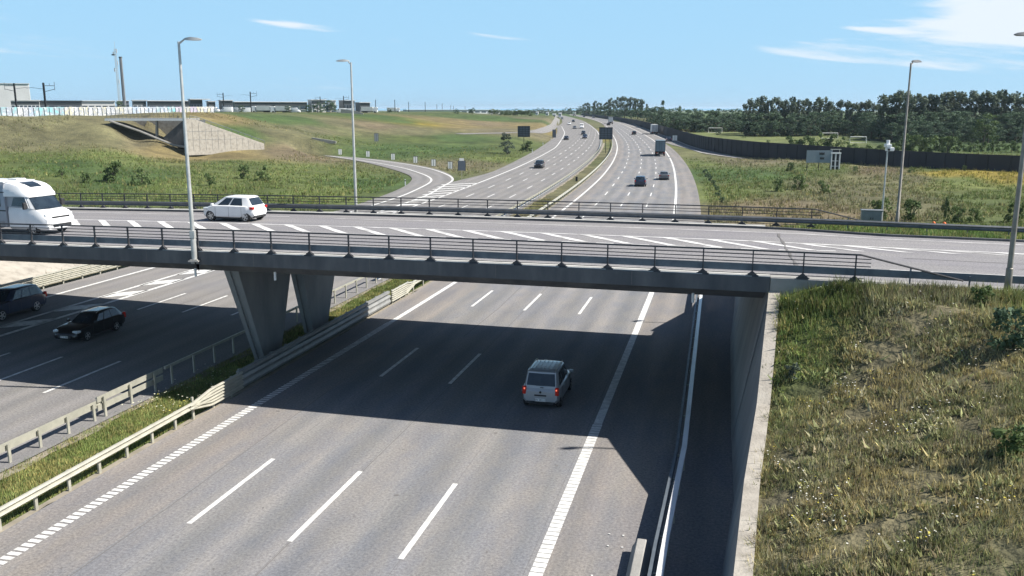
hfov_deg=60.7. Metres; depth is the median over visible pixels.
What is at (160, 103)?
building
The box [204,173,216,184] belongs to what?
shrub
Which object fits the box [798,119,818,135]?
broadleaf tree
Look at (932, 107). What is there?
poplar tree
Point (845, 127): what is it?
broadleaf tree
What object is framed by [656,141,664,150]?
rear door
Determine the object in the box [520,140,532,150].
bush
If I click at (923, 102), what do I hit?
poplar tree
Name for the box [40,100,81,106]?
building
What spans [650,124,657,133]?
lorry
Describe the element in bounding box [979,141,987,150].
bush
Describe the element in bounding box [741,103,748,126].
poplar tree
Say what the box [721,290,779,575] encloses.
wing wall
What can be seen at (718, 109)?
broadleaf tree
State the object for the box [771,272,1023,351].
edge weeds
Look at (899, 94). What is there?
poplar tree
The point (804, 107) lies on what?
poplar tree
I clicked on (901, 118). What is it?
broadleaf tree
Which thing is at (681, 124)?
broadleaf tree
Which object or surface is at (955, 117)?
broadleaf tree
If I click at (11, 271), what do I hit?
concrete slope
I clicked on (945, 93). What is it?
poplar tree
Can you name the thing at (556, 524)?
road markings
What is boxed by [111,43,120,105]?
telecom mast
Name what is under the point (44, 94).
catenary mast
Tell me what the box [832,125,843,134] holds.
broadleaf tree
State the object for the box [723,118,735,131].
broadleaf tree
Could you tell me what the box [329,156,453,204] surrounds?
loop ramp road
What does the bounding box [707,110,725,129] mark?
broadleaf tree
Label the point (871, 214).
control cabinet
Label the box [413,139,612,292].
guard rail
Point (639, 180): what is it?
car
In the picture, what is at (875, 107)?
poplar tree
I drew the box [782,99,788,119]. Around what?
poplar tree
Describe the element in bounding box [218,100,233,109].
building
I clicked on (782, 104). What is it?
poplar tree
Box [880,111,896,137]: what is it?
broadleaf tree
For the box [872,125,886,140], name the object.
broadleaf tree
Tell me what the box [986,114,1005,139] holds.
broadleaf tree
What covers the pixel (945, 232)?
verge grass
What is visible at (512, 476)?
motorway road
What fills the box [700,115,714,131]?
broadleaf tree
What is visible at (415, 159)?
chevron board
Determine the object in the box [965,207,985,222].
shrub
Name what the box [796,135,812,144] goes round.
bush
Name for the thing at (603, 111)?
broadleaf tree
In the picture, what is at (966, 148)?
bush
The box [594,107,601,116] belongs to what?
broadleaf tree
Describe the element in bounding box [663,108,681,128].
broadleaf tree
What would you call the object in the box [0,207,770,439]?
overpass bridge
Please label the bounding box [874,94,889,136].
poplar tree
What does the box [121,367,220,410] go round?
median flowers
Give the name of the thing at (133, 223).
overpass markings
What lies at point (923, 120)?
broadleaf tree
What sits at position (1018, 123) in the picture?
broadleaf tree
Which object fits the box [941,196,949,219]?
shrub
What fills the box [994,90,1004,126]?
poplar tree
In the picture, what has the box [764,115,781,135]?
broadleaf tree
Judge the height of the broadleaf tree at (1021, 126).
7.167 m
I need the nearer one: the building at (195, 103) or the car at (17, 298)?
the car at (17, 298)
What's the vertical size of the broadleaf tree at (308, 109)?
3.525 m
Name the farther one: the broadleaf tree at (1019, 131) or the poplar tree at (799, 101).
the poplar tree at (799, 101)
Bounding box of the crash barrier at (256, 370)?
[236,291,390,386]
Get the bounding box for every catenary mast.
[4,83,26,106]
[30,83,54,106]
[242,91,256,111]
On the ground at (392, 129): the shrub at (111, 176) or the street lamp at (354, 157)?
the shrub at (111, 176)
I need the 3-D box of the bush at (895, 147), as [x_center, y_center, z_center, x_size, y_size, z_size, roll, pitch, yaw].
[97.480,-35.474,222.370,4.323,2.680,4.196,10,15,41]
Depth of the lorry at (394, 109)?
586.71 m
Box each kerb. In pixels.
[72,208,1023,241]
[770,275,1023,295]
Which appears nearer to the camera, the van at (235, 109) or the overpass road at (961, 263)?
the overpass road at (961, 263)
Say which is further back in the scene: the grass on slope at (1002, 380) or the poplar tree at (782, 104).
the poplar tree at (782, 104)
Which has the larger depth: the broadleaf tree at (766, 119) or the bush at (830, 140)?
the broadleaf tree at (766, 119)
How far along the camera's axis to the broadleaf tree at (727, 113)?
385.47 m
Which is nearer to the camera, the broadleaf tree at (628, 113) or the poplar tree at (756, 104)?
the poplar tree at (756, 104)
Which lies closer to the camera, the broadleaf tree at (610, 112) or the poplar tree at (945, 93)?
the poplar tree at (945, 93)
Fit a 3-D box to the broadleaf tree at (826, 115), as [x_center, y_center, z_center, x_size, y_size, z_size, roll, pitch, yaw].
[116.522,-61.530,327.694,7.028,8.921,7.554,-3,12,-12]
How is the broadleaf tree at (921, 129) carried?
on the ground at (392, 129)
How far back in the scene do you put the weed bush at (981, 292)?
27.55 m
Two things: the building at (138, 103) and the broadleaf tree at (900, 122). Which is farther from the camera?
the building at (138, 103)
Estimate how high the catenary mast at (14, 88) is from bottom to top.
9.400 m
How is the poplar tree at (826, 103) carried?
on the ground at (392, 129)
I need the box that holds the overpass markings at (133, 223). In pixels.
[74,212,1023,274]
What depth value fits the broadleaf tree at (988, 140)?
265.16 m
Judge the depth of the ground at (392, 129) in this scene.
145.74 m
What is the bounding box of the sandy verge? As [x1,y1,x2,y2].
[0,143,612,532]
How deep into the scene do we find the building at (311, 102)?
469.94 m
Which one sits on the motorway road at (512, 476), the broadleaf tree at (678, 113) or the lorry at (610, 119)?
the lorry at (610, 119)
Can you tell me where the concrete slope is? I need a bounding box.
[0,261,118,286]
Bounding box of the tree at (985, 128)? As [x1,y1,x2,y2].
[967,113,1000,142]
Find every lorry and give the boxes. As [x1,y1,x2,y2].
[252,106,269,111]
[270,106,290,112]
[361,107,377,112]
[387,108,399,111]
[608,117,612,123]
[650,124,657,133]
[655,140,665,155]
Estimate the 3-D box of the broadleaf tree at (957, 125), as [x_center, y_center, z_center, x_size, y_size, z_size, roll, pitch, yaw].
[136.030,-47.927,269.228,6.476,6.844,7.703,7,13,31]
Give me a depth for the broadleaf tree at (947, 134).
269.51 m
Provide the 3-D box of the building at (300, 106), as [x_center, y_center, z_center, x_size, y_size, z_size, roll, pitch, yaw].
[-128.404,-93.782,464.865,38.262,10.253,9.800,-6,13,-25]
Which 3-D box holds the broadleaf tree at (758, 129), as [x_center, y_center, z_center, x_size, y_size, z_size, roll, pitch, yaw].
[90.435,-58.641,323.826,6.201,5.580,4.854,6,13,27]
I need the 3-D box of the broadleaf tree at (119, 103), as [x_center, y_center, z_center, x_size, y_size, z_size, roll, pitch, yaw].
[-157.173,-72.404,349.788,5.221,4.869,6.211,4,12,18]
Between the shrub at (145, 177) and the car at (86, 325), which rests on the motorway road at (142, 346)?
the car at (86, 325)
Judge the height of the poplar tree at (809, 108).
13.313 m
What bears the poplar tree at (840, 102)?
on the ground at (392, 129)
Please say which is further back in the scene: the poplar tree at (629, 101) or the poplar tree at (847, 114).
the poplar tree at (629, 101)
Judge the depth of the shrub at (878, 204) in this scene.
97.68 m
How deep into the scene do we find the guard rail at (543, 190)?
135.56 m
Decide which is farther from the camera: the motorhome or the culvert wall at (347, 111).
the culvert wall at (347, 111)
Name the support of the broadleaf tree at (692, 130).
on the ground at (392, 129)
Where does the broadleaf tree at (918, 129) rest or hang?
on the ground at (392, 129)
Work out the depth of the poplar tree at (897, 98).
285.12 m
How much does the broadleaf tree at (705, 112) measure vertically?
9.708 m
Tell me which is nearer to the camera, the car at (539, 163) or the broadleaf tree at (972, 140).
the car at (539, 163)
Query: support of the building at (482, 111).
on the ground at (392, 129)
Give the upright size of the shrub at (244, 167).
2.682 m
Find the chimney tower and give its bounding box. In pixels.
[119,57,125,105]
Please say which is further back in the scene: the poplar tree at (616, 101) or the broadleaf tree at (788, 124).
the poplar tree at (616, 101)
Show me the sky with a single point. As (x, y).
(524, 55)
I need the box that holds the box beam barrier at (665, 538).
[647,295,702,575]
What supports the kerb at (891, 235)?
on the overpass road at (961, 263)
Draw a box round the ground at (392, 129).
[0,111,1023,575]
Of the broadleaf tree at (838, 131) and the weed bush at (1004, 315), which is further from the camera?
the broadleaf tree at (838, 131)
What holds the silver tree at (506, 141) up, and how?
on the ground at (392, 129)
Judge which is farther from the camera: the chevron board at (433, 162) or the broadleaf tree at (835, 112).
the broadleaf tree at (835, 112)
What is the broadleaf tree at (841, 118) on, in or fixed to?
on the ground at (392, 129)
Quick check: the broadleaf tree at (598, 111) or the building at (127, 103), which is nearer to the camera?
the building at (127, 103)
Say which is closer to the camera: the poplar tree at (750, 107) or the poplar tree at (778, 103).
the poplar tree at (778, 103)
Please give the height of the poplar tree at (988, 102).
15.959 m
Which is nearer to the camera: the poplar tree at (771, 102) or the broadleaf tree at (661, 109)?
the poplar tree at (771, 102)
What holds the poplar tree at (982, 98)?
on the ground at (392, 129)
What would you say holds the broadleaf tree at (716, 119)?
on the ground at (392, 129)
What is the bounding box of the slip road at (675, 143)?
[607,119,750,158]
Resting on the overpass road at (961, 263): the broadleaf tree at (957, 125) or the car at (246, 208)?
the car at (246, 208)
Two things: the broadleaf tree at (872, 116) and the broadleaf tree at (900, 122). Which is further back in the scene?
the broadleaf tree at (872, 116)
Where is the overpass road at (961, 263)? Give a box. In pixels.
[1,210,1023,287]
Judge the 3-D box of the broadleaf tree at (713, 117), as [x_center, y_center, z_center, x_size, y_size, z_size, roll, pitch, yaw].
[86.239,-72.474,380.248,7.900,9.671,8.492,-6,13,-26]
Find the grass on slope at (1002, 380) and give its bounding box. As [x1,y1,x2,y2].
[747,286,1023,575]
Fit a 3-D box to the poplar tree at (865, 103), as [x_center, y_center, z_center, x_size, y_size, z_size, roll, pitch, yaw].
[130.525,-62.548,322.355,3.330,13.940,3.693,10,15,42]
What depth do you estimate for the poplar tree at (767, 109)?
332.47 m
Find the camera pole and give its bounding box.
[882,140,893,220]
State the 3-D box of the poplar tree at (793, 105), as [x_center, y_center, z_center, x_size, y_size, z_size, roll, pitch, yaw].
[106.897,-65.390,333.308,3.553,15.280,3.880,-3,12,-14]
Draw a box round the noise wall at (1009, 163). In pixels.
[581,114,1019,171]
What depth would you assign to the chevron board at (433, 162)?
189.28 m
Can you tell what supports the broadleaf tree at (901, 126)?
on the ground at (392, 129)
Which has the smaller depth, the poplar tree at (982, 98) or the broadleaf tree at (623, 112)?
the poplar tree at (982, 98)
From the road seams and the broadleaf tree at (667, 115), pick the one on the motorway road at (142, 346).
the road seams
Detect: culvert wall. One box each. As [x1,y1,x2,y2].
[312,137,335,142]
[341,109,362,113]
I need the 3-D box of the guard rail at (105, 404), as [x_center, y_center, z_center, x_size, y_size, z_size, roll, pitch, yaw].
[-15.891,4.388,36.631,0.220,0.980,4.200,3,12,13]
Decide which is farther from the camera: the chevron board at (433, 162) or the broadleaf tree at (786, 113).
the broadleaf tree at (786, 113)
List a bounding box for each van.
[220,107,232,111]
[233,107,240,111]
[240,107,250,111]
[291,108,300,112]
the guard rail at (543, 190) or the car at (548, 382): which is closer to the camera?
the car at (548, 382)
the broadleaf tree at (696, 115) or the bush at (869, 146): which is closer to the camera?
the bush at (869, 146)
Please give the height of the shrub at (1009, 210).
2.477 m
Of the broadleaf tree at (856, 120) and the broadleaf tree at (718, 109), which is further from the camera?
the broadleaf tree at (718, 109)
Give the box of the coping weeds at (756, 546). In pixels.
[741,292,788,575]
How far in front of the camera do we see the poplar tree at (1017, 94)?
286.50 m
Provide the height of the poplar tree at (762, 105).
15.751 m
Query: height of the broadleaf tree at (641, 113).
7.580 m
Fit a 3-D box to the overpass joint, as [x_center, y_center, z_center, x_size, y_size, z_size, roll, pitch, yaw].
[15.133,-1.378,37.263,34.149,0.385,9.442,5,13,23]
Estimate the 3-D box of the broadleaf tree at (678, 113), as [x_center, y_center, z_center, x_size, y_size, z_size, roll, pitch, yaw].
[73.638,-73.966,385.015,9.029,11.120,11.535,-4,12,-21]
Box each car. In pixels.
[0,283,46,320]
[53,305,125,340]
[203,195,266,221]
[522,358,573,406]
[534,160,544,167]
[634,176,647,185]
[658,171,669,179]
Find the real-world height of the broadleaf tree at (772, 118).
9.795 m
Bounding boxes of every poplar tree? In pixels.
[608,98,612,115]
[615,97,618,114]
[620,96,623,114]
[623,96,626,115]
[624,98,628,117]
[628,97,632,117]
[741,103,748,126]
[747,98,753,118]
[747,100,752,121]
[751,100,759,122]
[757,95,767,134]
[764,100,770,119]
[768,97,777,121]
[774,97,781,130]
[779,100,784,127]
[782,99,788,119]
[789,96,796,128]
[795,99,803,120]
[799,100,806,116]
[806,101,812,129]
[811,101,819,119]
[815,96,823,128]
[821,97,830,116]
[826,101,834,126]
[837,99,843,118]
[844,100,849,119]
[845,101,855,126]
[851,102,859,132]
[858,102,864,122]
[862,99,870,119]
[865,101,872,127]
[870,103,877,115]
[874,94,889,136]
[882,95,892,122]
[887,97,896,121]
[889,93,903,128]
[893,90,905,121]
[901,90,916,132]
[912,93,920,123]
[916,94,926,119]
[917,97,928,124]
[922,94,933,115]
[927,98,933,111]
[929,94,940,117]
[933,92,947,121]
[940,92,951,120]
[940,92,953,121]
[948,90,958,115]
[954,91,967,116]
[963,97,972,123]
[965,90,978,116]
[967,93,981,133]
[978,90,990,124]
[981,92,992,116]
[987,92,997,120]
[988,95,1000,120]
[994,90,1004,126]
[998,89,1008,122]
[1005,93,1018,117]
[1012,91,1021,118]
[1016,97,1023,137]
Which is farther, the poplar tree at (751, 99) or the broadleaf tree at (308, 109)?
the broadleaf tree at (308, 109)
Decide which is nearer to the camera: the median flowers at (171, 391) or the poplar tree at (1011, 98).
the median flowers at (171, 391)
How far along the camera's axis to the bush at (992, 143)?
219.54 m
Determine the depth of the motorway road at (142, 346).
48.77 m
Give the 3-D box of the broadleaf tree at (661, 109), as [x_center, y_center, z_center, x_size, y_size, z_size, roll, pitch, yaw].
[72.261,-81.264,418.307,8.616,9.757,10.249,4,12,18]
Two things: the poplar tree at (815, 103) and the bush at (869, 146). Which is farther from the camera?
the poplar tree at (815, 103)
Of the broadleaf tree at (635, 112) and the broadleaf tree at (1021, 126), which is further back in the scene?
the broadleaf tree at (635, 112)
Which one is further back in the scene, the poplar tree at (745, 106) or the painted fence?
the poplar tree at (745, 106)
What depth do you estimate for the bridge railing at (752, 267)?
33.26 m
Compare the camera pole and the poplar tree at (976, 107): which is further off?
the poplar tree at (976, 107)
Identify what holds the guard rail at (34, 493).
on the sandy verge
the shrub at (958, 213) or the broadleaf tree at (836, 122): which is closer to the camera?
the shrub at (958, 213)
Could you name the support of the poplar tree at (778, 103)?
on the ground at (392, 129)
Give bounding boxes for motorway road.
[0,114,734,575]
[0,115,602,471]
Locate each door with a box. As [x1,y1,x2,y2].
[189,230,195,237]
[652,125,657,130]
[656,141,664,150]
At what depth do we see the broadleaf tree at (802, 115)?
330.36 m
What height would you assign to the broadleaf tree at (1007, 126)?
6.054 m
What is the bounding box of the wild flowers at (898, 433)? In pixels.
[767,285,1023,574]
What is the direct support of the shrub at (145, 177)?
on the ground at (392, 129)
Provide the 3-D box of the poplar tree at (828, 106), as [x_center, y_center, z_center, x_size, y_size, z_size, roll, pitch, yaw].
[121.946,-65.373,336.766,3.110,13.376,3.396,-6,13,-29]
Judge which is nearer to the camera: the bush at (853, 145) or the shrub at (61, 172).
the shrub at (61, 172)
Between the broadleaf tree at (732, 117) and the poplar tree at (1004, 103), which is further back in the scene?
the broadleaf tree at (732, 117)
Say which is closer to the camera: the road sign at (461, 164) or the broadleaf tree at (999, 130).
the road sign at (461, 164)
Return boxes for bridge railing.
[0,223,1023,286]
[55,193,1023,234]
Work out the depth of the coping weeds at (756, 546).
19.96 m
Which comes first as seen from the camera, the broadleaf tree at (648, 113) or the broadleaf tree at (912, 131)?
the broadleaf tree at (912, 131)
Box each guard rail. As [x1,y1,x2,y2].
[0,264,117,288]
[0,400,102,462]
[0,403,191,530]
[95,368,162,416]
[164,277,376,383]
[189,371,243,420]
[382,141,601,280]
[391,281,414,303]
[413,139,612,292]
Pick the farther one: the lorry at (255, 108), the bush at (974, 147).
the lorry at (255, 108)
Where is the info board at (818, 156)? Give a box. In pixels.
[806,150,832,169]
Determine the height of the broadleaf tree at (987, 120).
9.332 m
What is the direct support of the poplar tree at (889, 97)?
on the ground at (392, 129)
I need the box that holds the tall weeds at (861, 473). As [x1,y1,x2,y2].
[754,292,1023,575]
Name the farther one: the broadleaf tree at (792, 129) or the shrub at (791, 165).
the broadleaf tree at (792, 129)
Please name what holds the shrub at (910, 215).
on the ground at (392, 129)
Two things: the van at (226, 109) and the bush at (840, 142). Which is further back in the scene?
the van at (226, 109)
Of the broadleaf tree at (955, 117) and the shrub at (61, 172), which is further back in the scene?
the broadleaf tree at (955, 117)
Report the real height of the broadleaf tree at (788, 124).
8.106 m
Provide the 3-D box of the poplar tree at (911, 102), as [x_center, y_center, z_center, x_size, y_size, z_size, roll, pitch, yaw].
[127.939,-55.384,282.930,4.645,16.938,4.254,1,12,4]
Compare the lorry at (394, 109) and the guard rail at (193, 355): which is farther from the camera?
the lorry at (394, 109)
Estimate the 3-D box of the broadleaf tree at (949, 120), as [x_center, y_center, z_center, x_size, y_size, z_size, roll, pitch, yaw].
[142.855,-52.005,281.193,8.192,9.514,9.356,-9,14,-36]
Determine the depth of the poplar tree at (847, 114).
318.94 m
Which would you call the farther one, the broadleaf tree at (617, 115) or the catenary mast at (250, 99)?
the broadleaf tree at (617, 115)
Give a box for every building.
[0,83,30,106]
[10,100,39,106]
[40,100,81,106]
[80,100,114,106]
[116,100,128,106]
[131,100,146,106]
[147,100,188,106]
[187,99,209,106]
[205,101,215,106]
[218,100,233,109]
[233,101,306,111]
[308,99,325,111]
[325,100,336,111]
[338,100,355,110]
[354,102,370,111]
[403,110,499,113]
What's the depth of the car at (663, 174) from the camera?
152.25 m
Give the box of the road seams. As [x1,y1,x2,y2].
[0,170,613,575]
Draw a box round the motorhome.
[0,178,74,234]
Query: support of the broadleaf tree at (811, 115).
on the ground at (392, 129)
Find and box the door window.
[11,197,27,206]
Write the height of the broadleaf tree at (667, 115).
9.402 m
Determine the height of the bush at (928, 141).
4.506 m
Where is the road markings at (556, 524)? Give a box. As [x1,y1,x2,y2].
[0,122,735,575]
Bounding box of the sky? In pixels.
[0,0,1023,110]
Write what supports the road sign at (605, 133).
on the ground at (392, 129)
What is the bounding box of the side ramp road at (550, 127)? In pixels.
[456,117,559,133]
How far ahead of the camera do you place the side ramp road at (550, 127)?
380.23 m
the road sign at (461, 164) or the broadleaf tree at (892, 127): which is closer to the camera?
the road sign at (461, 164)
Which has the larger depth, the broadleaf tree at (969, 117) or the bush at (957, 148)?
the broadleaf tree at (969, 117)
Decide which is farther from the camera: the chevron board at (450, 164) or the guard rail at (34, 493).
the chevron board at (450, 164)
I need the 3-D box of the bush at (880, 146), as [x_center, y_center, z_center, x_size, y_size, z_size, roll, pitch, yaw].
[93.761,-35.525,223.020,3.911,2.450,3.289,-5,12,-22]
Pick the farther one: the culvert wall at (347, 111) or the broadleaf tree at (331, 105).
the broadleaf tree at (331, 105)
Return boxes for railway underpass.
[105,113,204,147]
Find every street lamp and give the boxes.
[177,37,201,269]
[337,59,357,211]
[895,60,921,221]
[1004,32,1023,287]
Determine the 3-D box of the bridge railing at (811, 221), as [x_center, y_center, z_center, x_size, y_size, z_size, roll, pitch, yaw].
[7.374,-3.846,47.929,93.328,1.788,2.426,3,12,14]
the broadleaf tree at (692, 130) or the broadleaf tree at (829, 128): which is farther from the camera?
the broadleaf tree at (692, 130)
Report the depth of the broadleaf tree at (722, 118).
372.82 m
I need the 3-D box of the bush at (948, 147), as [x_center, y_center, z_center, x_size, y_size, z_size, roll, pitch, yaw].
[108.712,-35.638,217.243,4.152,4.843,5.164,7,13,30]
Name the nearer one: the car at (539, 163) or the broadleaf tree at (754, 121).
the car at (539, 163)
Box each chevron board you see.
[413,156,417,163]
[431,159,435,166]
[448,161,452,168]
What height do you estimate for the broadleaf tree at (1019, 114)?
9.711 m
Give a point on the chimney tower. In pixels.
(122, 82)
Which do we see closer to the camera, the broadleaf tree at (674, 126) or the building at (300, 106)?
the broadleaf tree at (674, 126)
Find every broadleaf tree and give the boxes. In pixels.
[115,101,125,106]
[303,105,312,112]
[313,102,324,112]
[322,100,336,112]
[575,106,582,113]
[588,106,596,114]
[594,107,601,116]
[598,105,606,115]
[606,107,615,115]
[614,107,622,116]
[618,108,628,117]
[625,108,633,118]
[632,107,640,118]
[638,107,647,120]
[643,107,656,121]
[646,108,657,121]
[648,106,662,123]
[655,108,667,124]
[655,116,672,126]
[660,109,673,123]
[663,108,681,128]
[665,116,682,130]
[667,107,689,125]
[674,117,690,130]
[678,115,694,131]
[682,108,702,131]
[690,119,700,131]
[693,117,709,131]
[697,110,712,128]
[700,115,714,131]
[702,110,718,131]
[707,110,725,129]
[707,117,724,131]
[715,108,731,128]
[715,115,732,131]
[717,109,736,126]
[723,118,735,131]
[726,108,741,130]
[727,116,740,131]
[735,112,754,135]
[739,116,755,134]
[743,113,763,134]
[749,122,762,136]
[754,113,772,135]
[760,125,769,136]
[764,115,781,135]
[765,120,781,136]
[767,111,786,135]
[776,112,795,134]
[779,115,796,135]
[787,124,798,135]
[788,112,807,135]
[795,114,812,132]
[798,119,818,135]
[799,112,824,134]
[807,111,825,134]
[816,112,832,134]
[820,119,839,135]
[822,110,841,132]
[828,115,844,129]
[832,110,847,134]
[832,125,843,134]
[837,120,853,134]
[847,123,858,135]
[853,112,867,135]
[855,121,871,136]
[857,111,876,130]
[861,120,876,138]
[864,114,879,131]
[865,112,888,138]
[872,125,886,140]
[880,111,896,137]
[881,113,904,139]
[881,122,902,142]
[890,113,915,138]
[893,125,907,141]
[899,120,923,142]
[907,111,920,129]
[908,125,924,134]
[914,115,934,137]
[915,121,938,140]
[921,110,939,128]
[921,120,950,141]
[925,114,945,136]
[933,110,951,127]
[935,111,964,140]
[937,122,958,137]
[942,111,965,138]
[942,121,964,140]
[946,110,973,133]
[953,121,974,141]
[957,111,976,139]
[964,128,979,142]
[968,112,995,138]
[979,129,996,142]
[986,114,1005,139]
[989,124,1007,140]
[991,113,1015,140]
[1001,122,1017,140]
[1002,111,1023,133]
[1006,127,1022,142]
[1012,111,1023,138]
[1014,123,1023,137]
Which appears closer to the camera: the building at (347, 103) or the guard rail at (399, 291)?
the guard rail at (399, 291)
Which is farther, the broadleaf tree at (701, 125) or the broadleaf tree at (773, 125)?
the broadleaf tree at (701, 125)
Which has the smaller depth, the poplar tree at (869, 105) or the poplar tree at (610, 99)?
the poplar tree at (869, 105)
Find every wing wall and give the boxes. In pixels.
[186,116,263,154]
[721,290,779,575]
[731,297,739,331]
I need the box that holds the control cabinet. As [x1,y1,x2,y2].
[860,209,883,220]
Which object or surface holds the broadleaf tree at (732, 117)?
on the ground at (392, 129)
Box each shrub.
[58,169,65,176]
[80,172,89,182]
[102,159,121,181]
[130,167,151,185]
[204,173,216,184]
[237,164,250,178]
[254,165,271,180]
[772,178,783,191]
[786,162,795,170]
[791,175,808,189]
[817,180,831,192]
[871,197,893,219]
[901,198,922,220]
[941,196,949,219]
[949,205,965,222]
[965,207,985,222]
[1003,202,1023,220]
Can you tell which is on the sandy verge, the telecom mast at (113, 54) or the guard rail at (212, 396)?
the guard rail at (212, 396)
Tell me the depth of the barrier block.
23.15 m
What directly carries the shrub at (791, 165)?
on the ground at (392, 129)
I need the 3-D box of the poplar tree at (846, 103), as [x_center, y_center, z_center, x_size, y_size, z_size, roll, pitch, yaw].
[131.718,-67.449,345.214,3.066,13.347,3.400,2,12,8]
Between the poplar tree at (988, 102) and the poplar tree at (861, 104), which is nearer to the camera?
the poplar tree at (988, 102)
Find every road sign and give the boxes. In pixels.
[374,133,378,142]
[458,158,465,170]
[518,126,529,136]
[552,129,555,137]
[599,127,612,152]
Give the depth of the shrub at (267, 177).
146.77 m
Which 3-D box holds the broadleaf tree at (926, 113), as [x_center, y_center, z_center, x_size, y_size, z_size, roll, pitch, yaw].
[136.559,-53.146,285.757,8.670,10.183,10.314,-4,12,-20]
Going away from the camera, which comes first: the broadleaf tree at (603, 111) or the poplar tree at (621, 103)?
the poplar tree at (621, 103)
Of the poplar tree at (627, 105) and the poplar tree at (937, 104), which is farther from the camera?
the poplar tree at (627, 105)
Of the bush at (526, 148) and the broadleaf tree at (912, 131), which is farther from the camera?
the broadleaf tree at (912, 131)
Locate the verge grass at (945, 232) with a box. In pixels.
[768,219,1023,239]
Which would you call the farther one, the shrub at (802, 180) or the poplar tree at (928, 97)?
the poplar tree at (928, 97)
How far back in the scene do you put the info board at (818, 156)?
170.27 m
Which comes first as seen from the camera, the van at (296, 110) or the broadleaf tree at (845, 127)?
the broadleaf tree at (845, 127)
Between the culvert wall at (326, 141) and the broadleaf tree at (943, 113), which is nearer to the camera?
the culvert wall at (326, 141)
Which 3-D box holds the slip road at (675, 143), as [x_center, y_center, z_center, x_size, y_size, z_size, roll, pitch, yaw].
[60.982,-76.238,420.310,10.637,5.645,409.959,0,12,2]
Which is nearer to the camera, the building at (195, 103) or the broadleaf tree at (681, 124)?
the broadleaf tree at (681, 124)
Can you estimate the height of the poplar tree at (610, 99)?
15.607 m
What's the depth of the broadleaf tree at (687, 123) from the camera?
370.82 m
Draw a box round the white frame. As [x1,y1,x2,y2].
[830,149,840,169]
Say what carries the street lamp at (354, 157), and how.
on the overpass bridge
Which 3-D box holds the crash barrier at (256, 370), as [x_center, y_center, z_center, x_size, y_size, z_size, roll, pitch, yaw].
[-9.846,2.371,46.487,0.360,0.960,17.700,3,12,13]
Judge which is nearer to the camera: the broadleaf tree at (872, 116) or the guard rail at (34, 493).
the guard rail at (34, 493)
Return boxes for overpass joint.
[479,233,1018,265]
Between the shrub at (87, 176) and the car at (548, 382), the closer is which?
the car at (548, 382)
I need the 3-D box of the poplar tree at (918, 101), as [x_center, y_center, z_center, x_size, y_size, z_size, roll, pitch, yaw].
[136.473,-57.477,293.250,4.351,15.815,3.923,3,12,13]
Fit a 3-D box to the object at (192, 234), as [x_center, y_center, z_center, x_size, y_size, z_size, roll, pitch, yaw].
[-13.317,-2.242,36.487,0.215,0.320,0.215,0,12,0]
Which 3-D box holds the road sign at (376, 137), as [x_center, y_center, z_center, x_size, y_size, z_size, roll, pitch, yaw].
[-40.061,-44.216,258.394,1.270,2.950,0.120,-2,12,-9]
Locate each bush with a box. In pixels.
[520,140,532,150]
[785,135,797,143]
[785,362,800,380]
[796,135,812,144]
[809,132,827,145]
[822,133,838,145]
[835,137,849,146]
[847,143,858,147]
[860,144,873,148]
[874,144,884,148]
[891,143,901,149]
[895,137,914,147]
[899,133,919,150]
[915,135,927,151]
[920,136,938,151]
[933,135,945,151]
[939,136,958,152]
[953,140,961,150]
[960,142,970,151]
[968,140,983,151]
[970,285,994,307]
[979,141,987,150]
[986,140,999,151]
[986,306,1023,349]
[989,424,1023,464]
[997,141,1008,149]
[1006,141,1020,152]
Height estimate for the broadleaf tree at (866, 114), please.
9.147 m
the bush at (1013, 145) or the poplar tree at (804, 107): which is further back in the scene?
the poplar tree at (804, 107)
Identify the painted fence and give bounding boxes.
[0,107,214,116]
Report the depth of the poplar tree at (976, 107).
287.39 m
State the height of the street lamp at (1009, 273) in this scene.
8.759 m
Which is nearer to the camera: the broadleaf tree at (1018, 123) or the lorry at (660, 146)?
the lorry at (660, 146)
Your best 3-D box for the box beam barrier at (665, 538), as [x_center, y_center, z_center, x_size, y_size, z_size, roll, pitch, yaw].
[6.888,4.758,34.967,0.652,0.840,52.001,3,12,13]
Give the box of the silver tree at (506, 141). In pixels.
[499,132,514,153]
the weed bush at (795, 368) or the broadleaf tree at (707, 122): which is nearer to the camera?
the weed bush at (795, 368)
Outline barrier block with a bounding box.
[626,538,650,575]
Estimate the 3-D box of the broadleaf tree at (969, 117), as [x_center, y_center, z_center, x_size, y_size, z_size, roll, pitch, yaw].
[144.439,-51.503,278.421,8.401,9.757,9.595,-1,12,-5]

